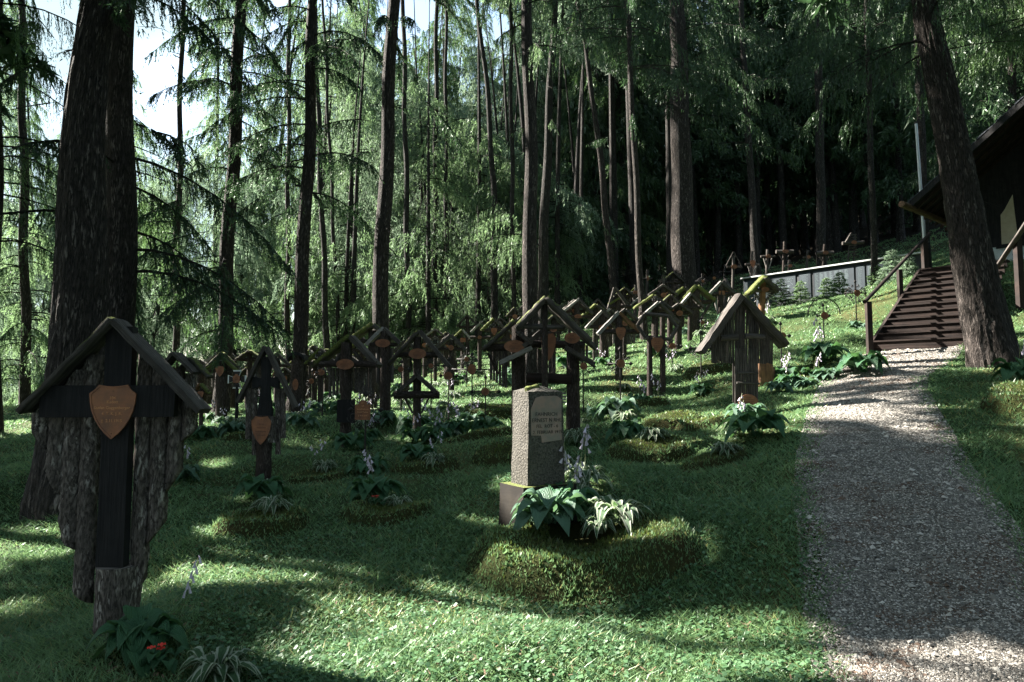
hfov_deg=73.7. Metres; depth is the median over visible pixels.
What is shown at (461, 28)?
conifer tree
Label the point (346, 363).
wooden grave cross
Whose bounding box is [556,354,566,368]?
hosta plant
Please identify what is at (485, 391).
iron grave cross
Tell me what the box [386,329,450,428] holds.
wooden grave cross
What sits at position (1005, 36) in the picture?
conifer tree
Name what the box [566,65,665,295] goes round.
conifer tree
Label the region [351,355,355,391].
wooden grave cross
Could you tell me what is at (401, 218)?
conifer tree
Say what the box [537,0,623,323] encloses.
conifer tree
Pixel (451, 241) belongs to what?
conifer tree
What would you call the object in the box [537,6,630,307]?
conifer tree
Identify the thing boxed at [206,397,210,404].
wooden grave cross
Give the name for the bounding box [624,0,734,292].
conifer tree
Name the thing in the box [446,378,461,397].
hosta plant
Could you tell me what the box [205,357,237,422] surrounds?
wooden grave cross
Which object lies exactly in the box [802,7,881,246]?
conifer tree
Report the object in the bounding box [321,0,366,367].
conifer tree
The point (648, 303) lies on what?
wooden grave cross
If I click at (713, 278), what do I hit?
iron grave cross
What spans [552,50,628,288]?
conifer tree
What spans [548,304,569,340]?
wooden grave cross
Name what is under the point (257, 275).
conifer tree
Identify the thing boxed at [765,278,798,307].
spruce sapling
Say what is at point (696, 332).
hosta plant
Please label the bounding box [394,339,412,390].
wooden grave cross
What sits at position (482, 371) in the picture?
hosta plant
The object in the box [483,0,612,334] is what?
conifer tree
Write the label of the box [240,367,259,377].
wooden grave cross
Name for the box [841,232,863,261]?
slatted grave cross
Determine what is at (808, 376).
grave mound
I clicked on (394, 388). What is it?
hosta plant
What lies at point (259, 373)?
wooden grave cross
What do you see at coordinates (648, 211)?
conifer tree
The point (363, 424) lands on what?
hosta plant
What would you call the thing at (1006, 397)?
grave mound
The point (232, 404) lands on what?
wooden grave cross
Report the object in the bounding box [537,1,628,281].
conifer tree
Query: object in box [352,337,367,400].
wooden grave cross
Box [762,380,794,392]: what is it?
hosta plant
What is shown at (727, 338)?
wooden grave cross
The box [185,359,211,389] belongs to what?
wooden grave cross
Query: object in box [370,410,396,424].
hosta plant
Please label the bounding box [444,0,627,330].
conifer tree
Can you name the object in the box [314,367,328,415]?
iron grave cross
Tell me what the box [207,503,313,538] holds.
grave mound
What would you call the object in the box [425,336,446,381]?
wooden grave cross
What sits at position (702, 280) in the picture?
iron grave cross
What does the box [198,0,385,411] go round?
conifer tree
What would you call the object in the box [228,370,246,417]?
cross pattee marker
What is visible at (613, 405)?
hosta plant
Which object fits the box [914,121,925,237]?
flagpole
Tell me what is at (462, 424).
hosta plant
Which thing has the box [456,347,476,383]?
iron grave cross
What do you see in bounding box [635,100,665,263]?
conifer tree
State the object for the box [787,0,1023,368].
conifer tree
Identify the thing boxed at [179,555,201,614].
flower stem
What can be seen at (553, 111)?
conifer tree
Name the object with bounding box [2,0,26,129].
conifer tree
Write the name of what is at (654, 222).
conifer tree
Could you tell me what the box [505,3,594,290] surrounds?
conifer tree
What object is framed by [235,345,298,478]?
wooden grave cross
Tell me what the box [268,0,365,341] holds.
conifer tree
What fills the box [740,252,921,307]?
names wall
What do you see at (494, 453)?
grave mound
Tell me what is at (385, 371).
wooden grave cross
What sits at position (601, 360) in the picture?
hosta plant
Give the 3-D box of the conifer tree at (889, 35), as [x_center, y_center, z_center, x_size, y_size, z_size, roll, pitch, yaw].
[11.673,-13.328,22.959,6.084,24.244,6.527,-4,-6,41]
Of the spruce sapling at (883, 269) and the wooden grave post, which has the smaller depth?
the wooden grave post
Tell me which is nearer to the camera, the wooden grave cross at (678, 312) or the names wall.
the wooden grave cross at (678, 312)
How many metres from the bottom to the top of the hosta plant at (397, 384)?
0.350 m
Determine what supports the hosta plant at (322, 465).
on the ground at (844, 319)
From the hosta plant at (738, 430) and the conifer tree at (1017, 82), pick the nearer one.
the hosta plant at (738, 430)
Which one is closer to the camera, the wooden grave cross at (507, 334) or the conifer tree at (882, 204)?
the wooden grave cross at (507, 334)
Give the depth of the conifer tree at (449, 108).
35.66 m
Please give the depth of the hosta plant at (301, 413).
14.37 m
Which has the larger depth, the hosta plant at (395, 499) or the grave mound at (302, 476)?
the grave mound at (302, 476)
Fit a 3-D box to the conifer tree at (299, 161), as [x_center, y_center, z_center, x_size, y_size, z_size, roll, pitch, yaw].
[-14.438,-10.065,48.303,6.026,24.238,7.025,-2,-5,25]
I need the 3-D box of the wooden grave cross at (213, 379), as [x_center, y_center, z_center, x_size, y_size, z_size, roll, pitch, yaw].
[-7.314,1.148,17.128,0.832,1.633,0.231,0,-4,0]
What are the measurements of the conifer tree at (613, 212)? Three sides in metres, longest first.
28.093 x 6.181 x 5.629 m
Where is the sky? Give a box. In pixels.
[1,0,705,384]
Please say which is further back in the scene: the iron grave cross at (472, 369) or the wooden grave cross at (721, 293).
the wooden grave cross at (721, 293)
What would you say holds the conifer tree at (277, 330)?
on the ground at (844, 319)
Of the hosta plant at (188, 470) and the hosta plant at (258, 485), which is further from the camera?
the hosta plant at (188, 470)
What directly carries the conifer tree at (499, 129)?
on the ground at (844, 319)
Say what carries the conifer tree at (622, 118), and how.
on the ground at (844, 319)
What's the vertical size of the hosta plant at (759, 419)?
0.473 m
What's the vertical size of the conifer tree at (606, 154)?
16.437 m
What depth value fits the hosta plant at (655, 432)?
9.05 m
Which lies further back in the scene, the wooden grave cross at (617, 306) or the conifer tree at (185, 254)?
the conifer tree at (185, 254)
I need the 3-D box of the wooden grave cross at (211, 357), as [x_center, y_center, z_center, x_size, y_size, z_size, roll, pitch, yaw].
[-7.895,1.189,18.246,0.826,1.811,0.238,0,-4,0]
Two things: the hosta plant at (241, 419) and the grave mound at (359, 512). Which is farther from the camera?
the hosta plant at (241, 419)
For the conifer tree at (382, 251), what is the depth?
17.20 m
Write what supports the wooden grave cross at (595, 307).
on the ground at (844, 319)
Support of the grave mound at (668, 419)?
on the ground at (844, 319)
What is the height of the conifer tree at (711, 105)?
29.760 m
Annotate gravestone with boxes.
[498,384,577,525]
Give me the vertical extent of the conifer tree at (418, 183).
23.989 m
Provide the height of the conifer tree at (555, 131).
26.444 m
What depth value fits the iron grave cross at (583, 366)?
12.97 m
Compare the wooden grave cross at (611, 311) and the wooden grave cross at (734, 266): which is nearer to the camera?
the wooden grave cross at (611, 311)
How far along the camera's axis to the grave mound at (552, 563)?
5.24 m
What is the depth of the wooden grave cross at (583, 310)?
19.30 m
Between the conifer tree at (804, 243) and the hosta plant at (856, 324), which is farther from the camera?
the conifer tree at (804, 243)
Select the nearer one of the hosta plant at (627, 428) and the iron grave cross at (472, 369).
the hosta plant at (627, 428)
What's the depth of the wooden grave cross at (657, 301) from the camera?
17.03 m
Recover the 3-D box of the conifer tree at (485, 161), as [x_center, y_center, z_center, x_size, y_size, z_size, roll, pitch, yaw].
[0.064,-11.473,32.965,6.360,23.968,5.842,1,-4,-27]
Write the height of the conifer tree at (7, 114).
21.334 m
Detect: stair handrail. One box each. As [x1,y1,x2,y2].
[862,232,930,353]
[997,222,1023,310]
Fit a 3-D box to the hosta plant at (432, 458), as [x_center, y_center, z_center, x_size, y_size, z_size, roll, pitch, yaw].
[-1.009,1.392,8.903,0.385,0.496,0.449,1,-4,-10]
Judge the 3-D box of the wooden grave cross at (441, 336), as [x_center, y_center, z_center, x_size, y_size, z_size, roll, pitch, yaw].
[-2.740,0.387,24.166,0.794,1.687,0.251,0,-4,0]
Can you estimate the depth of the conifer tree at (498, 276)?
46.60 m
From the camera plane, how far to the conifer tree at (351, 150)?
42.65 m
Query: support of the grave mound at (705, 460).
on the ground at (844, 319)
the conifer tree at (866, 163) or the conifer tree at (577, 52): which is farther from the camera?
the conifer tree at (866, 163)
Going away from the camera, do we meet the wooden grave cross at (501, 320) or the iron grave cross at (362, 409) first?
the iron grave cross at (362, 409)
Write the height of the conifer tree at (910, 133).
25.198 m
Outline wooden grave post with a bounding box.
[286,352,308,411]
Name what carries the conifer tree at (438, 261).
on the ground at (844, 319)
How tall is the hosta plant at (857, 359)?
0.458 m
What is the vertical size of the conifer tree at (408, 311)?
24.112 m
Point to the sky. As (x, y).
(153, 77)
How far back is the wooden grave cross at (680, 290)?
22.03 m
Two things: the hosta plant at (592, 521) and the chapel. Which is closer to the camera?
the hosta plant at (592, 521)
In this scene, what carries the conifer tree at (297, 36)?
on the ground at (844, 319)
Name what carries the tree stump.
on the ground at (844, 319)
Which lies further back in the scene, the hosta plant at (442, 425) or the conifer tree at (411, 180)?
the conifer tree at (411, 180)
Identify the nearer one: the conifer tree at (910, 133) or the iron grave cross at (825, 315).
the iron grave cross at (825, 315)
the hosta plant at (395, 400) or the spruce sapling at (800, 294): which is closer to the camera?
the hosta plant at (395, 400)
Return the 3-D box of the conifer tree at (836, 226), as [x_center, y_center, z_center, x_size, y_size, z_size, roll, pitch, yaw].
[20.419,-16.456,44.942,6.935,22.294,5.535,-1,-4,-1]
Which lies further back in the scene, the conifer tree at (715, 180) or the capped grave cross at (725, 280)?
the conifer tree at (715, 180)
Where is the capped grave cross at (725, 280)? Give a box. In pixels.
[719,264,731,307]
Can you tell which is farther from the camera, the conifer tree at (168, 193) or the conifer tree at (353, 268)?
the conifer tree at (168, 193)
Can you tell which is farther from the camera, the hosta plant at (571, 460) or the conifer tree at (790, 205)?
the conifer tree at (790, 205)
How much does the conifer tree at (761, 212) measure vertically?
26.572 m
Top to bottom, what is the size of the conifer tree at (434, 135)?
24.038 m
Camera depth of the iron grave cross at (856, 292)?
17.12 m
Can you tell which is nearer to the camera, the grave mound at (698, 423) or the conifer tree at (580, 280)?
the grave mound at (698, 423)
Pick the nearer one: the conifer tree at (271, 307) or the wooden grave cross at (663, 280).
the wooden grave cross at (663, 280)
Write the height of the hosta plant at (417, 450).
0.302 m
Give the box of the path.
[804,347,1023,681]
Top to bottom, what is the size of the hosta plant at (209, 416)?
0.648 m
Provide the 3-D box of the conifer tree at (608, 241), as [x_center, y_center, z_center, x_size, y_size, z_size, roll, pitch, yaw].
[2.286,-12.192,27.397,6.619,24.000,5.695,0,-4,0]
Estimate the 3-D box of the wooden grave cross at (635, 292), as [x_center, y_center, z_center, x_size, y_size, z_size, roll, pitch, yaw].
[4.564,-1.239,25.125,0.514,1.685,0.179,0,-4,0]
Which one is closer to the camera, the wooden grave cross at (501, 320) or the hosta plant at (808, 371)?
the hosta plant at (808, 371)
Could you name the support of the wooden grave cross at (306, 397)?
on the ground at (844, 319)
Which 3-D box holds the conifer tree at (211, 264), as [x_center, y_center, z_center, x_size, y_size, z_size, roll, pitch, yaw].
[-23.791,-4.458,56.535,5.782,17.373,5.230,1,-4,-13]
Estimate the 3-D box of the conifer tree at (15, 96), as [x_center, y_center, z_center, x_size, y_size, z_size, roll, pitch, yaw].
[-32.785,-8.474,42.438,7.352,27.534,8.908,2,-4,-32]
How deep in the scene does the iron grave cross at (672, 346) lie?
15.51 m
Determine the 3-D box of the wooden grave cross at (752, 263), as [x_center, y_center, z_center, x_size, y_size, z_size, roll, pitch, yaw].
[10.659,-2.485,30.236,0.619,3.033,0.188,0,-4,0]
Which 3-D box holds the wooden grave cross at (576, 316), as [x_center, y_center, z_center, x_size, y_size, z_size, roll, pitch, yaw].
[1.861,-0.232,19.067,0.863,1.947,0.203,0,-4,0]
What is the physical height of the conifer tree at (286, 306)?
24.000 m
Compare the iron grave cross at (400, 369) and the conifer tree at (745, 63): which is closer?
the iron grave cross at (400, 369)
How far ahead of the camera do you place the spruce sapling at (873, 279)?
22.12 m
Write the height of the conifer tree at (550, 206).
17.276 m
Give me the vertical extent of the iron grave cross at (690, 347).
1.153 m
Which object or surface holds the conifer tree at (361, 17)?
on the ground at (844, 319)
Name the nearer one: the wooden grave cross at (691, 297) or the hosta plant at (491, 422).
the hosta plant at (491, 422)
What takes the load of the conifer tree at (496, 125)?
on the ground at (844, 319)
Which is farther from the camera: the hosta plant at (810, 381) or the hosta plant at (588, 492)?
the hosta plant at (810, 381)
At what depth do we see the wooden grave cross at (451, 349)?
16.45 m
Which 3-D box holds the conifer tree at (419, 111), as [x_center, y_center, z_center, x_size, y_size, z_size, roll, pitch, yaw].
[-4.077,-7.473,34.150,5.352,17.115,5.120,-1,-5,-3]
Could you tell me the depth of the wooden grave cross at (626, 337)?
16.87 m
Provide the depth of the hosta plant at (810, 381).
11.96 m
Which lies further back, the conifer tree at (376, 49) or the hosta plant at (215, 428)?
the conifer tree at (376, 49)
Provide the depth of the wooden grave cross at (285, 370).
20.93 m
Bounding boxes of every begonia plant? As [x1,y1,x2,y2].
[138,642,192,674]
[368,495,389,505]
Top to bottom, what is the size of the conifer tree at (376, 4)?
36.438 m
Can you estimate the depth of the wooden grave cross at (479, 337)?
21.00 m
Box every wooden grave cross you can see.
[15,317,211,638]
[165,352,212,430]
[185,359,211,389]
[196,383,211,425]
[204,352,216,365]
[204,365,233,387]
[204,377,213,401]
[205,352,239,368]
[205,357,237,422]
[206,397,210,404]
[230,368,244,408]
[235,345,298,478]
[235,349,257,387]
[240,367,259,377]
[244,352,272,396]
[273,353,290,402]
[281,367,290,395]
[304,348,333,410]
[305,375,307,398]
[307,360,327,400]
[308,345,321,384]
[308,350,317,397]
[313,334,382,447]
[324,348,335,397]
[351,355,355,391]
[352,322,393,408]
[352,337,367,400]
[365,327,401,410]
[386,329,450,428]
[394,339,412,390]
[412,337,430,377]
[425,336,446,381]
[426,329,444,361]
[436,333,466,391]
[437,336,459,378]
[454,329,472,370]
[456,314,476,355]
[470,320,489,370]
[480,318,504,368]
[489,317,507,340]
[495,330,511,367]
[498,319,517,352]
[506,307,522,321]
[514,296,592,387]
[539,315,567,373]
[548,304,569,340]
[563,299,587,332]
[564,298,593,359]
[582,304,610,329]
[585,310,611,360]
[587,299,606,338]
[596,311,639,379]
[606,287,631,311]
[607,308,614,346]
[611,308,642,359]
[613,287,634,310]
[631,285,637,320]
[631,298,651,316]
[633,294,680,335]
[636,312,678,395]
[643,269,651,309]
[648,284,677,335]
[658,275,668,293]
[659,294,682,349]
[661,272,684,289]
[671,303,693,349]
[673,286,688,326]
[679,284,716,336]
[681,293,704,341]
[695,293,789,404]
[709,281,735,316]
[726,252,742,296]
[744,275,780,314]
[745,251,758,275]
[760,249,774,273]
[775,241,793,271]
[784,260,794,270]
[803,250,812,267]
[815,244,833,265]
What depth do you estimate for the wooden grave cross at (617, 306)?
22.07 m
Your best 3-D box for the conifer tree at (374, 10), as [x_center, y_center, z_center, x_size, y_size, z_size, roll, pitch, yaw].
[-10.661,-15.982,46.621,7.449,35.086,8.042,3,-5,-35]
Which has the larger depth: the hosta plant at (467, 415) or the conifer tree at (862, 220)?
the conifer tree at (862, 220)
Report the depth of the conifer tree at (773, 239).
54.48 m
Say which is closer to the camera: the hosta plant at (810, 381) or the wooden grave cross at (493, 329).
the hosta plant at (810, 381)
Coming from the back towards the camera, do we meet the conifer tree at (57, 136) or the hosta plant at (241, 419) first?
the conifer tree at (57, 136)
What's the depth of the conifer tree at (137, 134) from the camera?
43.42 m
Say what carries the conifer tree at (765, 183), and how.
on the ground at (844, 319)
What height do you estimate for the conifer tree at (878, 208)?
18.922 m
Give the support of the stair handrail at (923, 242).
attached to the wooden stairs
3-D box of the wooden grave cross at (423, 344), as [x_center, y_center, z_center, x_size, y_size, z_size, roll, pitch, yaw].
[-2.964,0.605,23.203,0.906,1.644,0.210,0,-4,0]
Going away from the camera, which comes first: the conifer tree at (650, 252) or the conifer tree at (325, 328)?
the conifer tree at (325, 328)
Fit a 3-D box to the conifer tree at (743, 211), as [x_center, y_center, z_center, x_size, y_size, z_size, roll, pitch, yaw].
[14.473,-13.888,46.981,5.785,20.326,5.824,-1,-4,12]
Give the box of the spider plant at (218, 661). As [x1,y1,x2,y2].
[177,646,263,681]
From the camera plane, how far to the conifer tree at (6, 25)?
13.83 m
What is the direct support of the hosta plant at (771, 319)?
on the ground at (844, 319)
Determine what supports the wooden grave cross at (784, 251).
on the ground at (844, 319)
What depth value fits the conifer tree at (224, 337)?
17.11 m
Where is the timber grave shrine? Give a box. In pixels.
[481,306,598,429]
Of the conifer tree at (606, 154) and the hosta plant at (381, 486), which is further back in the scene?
the conifer tree at (606, 154)
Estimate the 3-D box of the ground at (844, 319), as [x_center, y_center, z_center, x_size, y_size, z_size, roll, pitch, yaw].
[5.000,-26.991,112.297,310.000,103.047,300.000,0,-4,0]
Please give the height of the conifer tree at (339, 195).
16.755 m
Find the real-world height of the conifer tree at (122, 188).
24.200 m
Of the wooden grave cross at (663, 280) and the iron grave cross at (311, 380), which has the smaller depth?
the iron grave cross at (311, 380)
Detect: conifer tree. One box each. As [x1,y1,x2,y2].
[0,0,42,386]
[0,0,54,405]
[0,0,160,433]
[0,0,198,520]
[0,0,301,467]
[0,1,55,379]
[0,6,60,91]
[0,78,50,404]
[0,162,41,404]
[1,98,17,134]
[1,159,57,404]
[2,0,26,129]
[4,186,56,391]
[13,134,59,390]
[79,2,199,355]
[135,72,191,384]
[135,157,212,381]
[136,0,273,388]
[136,183,170,353]
[137,0,327,412]
[137,155,192,351]
[147,0,285,357]
[148,0,275,348]
[159,190,195,363]
[180,88,291,369]
[197,183,255,366]
[197,187,244,365]
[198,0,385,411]
[200,0,323,356]
[203,78,294,365]
[233,0,334,383]
[241,0,394,365]
[243,237,285,363]
[251,144,284,364]
[263,42,331,344]
[266,23,336,310]
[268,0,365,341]
[270,0,424,347]
[276,12,331,370]
[281,81,398,370]
[286,13,411,363]
[287,0,486,399]
[292,9,373,332]
[292,72,368,346]
[293,69,392,338]
[293,124,367,347]
[313,28,404,330]
[314,105,374,306]
[316,0,385,207]
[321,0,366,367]
[329,0,424,341]
[331,0,384,204]
[337,0,431,370]
[338,0,441,338]
[344,63,431,342]
[359,0,497,364]
[366,1,487,358]
[376,1,463,317]
[378,40,457,334]
[389,30,481,333]
[390,81,442,282]
[390,89,460,348]
[391,30,430,239]
[391,62,442,323]
[392,78,441,290]
[393,105,486,348]
[394,34,419,236]
[397,144,466,336]
[401,9,504,317]
[402,0,539,351]
[403,0,466,328]
[410,2,482,331]
[411,0,477,246]
[425,3,498,300]
[437,10,504,310]
[438,104,521,346]
[438,210,473,331]
[443,0,573,339]
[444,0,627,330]
[447,0,567,336]
[450,44,508,322]
[453,0,582,319]
[454,49,522,301]
[457,4,548,325]
[459,0,595,332]
[462,0,504,275]
[462,79,520,320]
[463,9,590,334]
[464,55,537,317]
[465,0,542,315]
[467,47,551,322]
[479,0,573,385]
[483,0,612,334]
[498,1,569,220]
[498,5,553,304]
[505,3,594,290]
[511,0,745,340]
[519,10,568,149]
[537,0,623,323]
[537,0,651,320]
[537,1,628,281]
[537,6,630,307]
[537,18,575,182]
[549,33,620,309]
[552,0,664,298]
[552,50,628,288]
[553,42,591,289]
[560,0,702,305]
[561,0,665,268]
[562,0,664,289]
[563,0,655,292]
[566,61,629,295]
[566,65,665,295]
[571,66,629,298]
[586,12,665,298]
[593,0,806,305]
[599,68,657,235]
[617,0,756,149]
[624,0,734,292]
[635,83,665,245]
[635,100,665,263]
[638,1,705,288]
[638,26,709,210]
[641,227,658,287]
[644,206,665,276]
[646,38,748,280]
[647,104,665,280]
[648,7,747,272]
[652,35,749,286]
[654,102,665,279]
[665,0,766,277]
[688,0,814,275]
[696,0,770,272]
[696,0,770,273]
[711,7,815,262]
[712,0,814,267]
[716,0,852,262]
[719,0,800,267]
[746,0,847,256]
[751,1,768,258]
[761,0,975,287]
[762,157,795,254]
[763,0,883,250]
[763,180,810,246]
[764,2,888,266]
[771,2,885,252]
[775,151,867,249]
[779,0,810,253]
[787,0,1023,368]
[791,4,918,245]
[794,56,832,251]
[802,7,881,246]
[807,164,857,234]
[814,6,903,245]
[838,21,932,233]
[842,169,887,223]
[844,173,888,220]
[846,0,938,241]
[850,0,966,231]
[856,133,889,227]
[862,1,968,267]
[878,10,937,235]
[881,0,1023,208]
[901,0,1023,192]
[902,0,1023,118]
[942,1,992,133]
[954,9,1021,130]
[979,23,1023,92]
[1001,22,1023,101]
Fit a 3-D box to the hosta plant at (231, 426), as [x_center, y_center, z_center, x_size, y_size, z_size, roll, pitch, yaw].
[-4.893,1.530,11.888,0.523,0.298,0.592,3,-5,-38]
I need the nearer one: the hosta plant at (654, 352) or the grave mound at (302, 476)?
the grave mound at (302, 476)
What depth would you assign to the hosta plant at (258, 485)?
7.46 m
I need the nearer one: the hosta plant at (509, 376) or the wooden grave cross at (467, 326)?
the hosta plant at (509, 376)
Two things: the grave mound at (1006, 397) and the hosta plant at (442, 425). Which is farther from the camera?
the hosta plant at (442, 425)
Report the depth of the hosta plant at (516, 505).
6.00 m
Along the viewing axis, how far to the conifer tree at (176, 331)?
22.15 m
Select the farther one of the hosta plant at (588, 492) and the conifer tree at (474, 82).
the conifer tree at (474, 82)
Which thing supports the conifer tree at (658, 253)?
on the ground at (844, 319)
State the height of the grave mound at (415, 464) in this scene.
0.339 m
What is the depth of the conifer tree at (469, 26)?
51.65 m
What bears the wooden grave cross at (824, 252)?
on the ground at (844, 319)
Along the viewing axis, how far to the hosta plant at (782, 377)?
12.11 m
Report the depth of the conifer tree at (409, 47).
51.33 m
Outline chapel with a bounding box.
[898,96,1023,260]
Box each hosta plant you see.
[83,602,189,678]
[176,445,200,481]
[192,424,217,439]
[198,398,214,422]
[204,425,219,433]
[210,406,233,425]
[217,421,244,437]
[229,416,244,423]
[231,473,292,501]
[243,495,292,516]
[252,478,287,494]
[286,398,320,427]
[288,411,307,415]
[303,400,329,412]
[310,438,340,472]
[324,390,339,400]
[325,400,336,411]
[325,431,374,452]
[344,447,408,502]
[345,452,387,475]
[351,394,375,429]
[353,413,383,444]
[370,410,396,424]
[382,494,415,506]
[389,406,429,443]
[390,386,412,395]
[391,397,412,404]
[392,442,438,461]
[393,382,412,391]
[393,399,431,434]
[411,404,454,444]
[421,431,446,468]
[423,381,441,387]
[424,400,461,435]
[433,388,452,407]
[444,402,472,433]
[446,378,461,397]
[447,372,465,381]
[448,429,461,436]
[454,399,484,420]
[466,415,504,430]
[471,370,485,376]
[493,372,511,385]
[507,487,591,535]
[510,502,555,527]
[545,443,599,519]
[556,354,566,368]
[564,428,597,445]
[564,443,603,495]
[564,456,575,467]
[565,420,613,490]
[579,494,653,535]
[580,418,590,424]
[580,514,621,539]
[585,349,592,356]
[586,404,609,419]
[591,396,640,421]
[595,348,612,365]
[604,417,647,442]
[610,409,637,421]
[614,383,631,389]
[627,375,651,407]
[635,426,670,440]
[644,344,668,354]
[651,372,669,401]
[666,350,683,371]
[682,327,687,334]
[687,368,714,397]
[693,319,707,335]
[705,441,742,456]
[715,408,789,442]
[719,395,754,434]
[724,403,767,416]
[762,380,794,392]
[765,300,775,322]
[774,351,799,376]
[774,357,807,385]
[792,377,819,387]
[794,315,850,362]
[800,352,826,377]
[813,367,843,378]
[835,350,891,374]
[837,354,871,371]
[846,320,864,328]
[988,337,1023,385]
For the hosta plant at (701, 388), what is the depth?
13.15 m
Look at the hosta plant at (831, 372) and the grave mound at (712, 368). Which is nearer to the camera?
the hosta plant at (831, 372)
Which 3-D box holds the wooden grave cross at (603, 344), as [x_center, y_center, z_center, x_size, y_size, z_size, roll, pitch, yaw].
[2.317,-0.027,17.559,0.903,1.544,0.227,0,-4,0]
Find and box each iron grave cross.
[306,369,317,400]
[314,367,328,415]
[347,391,384,457]
[394,360,410,411]
[421,358,443,409]
[439,357,458,421]
[451,352,492,405]
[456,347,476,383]
[469,375,501,420]
[579,349,595,410]
[607,347,632,399]
[665,335,682,364]
[688,330,710,379]
[695,274,708,310]
[697,317,706,341]
[705,267,720,305]
[779,321,790,367]
[808,298,840,339]
[844,280,866,320]
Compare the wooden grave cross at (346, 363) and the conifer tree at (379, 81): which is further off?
the conifer tree at (379, 81)
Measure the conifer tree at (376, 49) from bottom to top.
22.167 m
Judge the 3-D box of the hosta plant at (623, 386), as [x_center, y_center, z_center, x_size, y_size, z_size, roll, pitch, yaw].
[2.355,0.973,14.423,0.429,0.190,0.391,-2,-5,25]
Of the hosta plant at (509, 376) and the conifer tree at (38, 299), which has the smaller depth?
the hosta plant at (509, 376)
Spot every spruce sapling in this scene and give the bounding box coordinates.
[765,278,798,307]
[790,280,812,305]
[811,278,841,301]
[820,272,851,299]
[862,265,885,288]
[874,250,911,283]
[890,256,918,280]
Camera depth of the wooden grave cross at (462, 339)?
21.99 m
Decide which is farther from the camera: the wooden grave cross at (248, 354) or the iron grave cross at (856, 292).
the wooden grave cross at (248, 354)
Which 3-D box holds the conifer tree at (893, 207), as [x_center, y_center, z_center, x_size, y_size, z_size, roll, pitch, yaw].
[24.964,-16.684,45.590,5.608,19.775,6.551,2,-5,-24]
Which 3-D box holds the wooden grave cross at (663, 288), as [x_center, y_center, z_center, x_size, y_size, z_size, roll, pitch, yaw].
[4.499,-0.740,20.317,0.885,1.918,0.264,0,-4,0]
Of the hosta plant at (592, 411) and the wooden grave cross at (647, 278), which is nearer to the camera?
the hosta plant at (592, 411)
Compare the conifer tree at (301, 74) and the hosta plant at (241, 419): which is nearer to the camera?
the hosta plant at (241, 419)
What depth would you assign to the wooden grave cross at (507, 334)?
19.42 m
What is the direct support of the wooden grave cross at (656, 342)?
on the ground at (844, 319)
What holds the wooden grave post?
on the ground at (844, 319)
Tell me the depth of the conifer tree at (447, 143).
28.74 m
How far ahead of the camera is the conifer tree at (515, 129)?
40.12 m
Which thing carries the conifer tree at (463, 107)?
on the ground at (844, 319)
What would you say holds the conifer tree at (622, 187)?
on the ground at (844, 319)
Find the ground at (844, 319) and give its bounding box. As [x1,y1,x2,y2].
[0,211,1023,681]
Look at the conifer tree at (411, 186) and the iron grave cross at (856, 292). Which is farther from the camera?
the conifer tree at (411, 186)
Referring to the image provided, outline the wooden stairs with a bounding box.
[873,259,1009,350]
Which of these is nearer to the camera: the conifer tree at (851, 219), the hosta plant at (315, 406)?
the hosta plant at (315, 406)
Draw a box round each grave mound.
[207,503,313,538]
[220,431,251,441]
[285,466,353,484]
[337,498,438,527]
[390,454,462,474]
[439,425,512,445]
[460,508,707,609]
[461,402,511,419]
[470,438,511,466]
[603,433,695,463]
[607,396,670,414]
[640,409,703,429]
[674,414,731,431]
[680,442,752,472]
[681,359,731,379]
[775,371,822,382]
[976,379,1023,417]
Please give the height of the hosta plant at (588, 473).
0.741 m
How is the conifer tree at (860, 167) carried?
on the ground at (844, 319)
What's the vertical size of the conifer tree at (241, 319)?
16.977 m
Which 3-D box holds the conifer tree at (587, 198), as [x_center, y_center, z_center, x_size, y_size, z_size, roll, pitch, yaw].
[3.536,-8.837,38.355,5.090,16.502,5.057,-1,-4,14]
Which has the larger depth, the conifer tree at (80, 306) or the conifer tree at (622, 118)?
the conifer tree at (622, 118)
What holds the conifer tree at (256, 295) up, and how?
on the ground at (844, 319)
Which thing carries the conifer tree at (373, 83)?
on the ground at (844, 319)
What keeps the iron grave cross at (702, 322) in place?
on the ground at (844, 319)
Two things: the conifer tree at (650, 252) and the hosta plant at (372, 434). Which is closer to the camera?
the hosta plant at (372, 434)
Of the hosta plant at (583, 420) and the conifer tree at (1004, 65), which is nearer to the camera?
the hosta plant at (583, 420)
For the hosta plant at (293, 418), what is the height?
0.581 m
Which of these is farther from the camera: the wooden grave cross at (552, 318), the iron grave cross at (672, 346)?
the wooden grave cross at (552, 318)
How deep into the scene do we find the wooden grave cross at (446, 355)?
20.81 m
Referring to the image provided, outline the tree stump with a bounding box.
[758,356,774,386]
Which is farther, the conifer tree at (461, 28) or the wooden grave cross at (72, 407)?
the conifer tree at (461, 28)
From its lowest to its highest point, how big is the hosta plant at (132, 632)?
0.326 m
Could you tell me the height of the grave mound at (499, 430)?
0.450 m
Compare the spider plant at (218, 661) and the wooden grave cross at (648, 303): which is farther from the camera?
the wooden grave cross at (648, 303)
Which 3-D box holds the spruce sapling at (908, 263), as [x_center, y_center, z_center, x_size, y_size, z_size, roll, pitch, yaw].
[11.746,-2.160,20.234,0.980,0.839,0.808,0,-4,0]
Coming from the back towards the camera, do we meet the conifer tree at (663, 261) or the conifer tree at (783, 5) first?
the conifer tree at (663, 261)
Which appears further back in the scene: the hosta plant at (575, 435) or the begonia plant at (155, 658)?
the hosta plant at (575, 435)

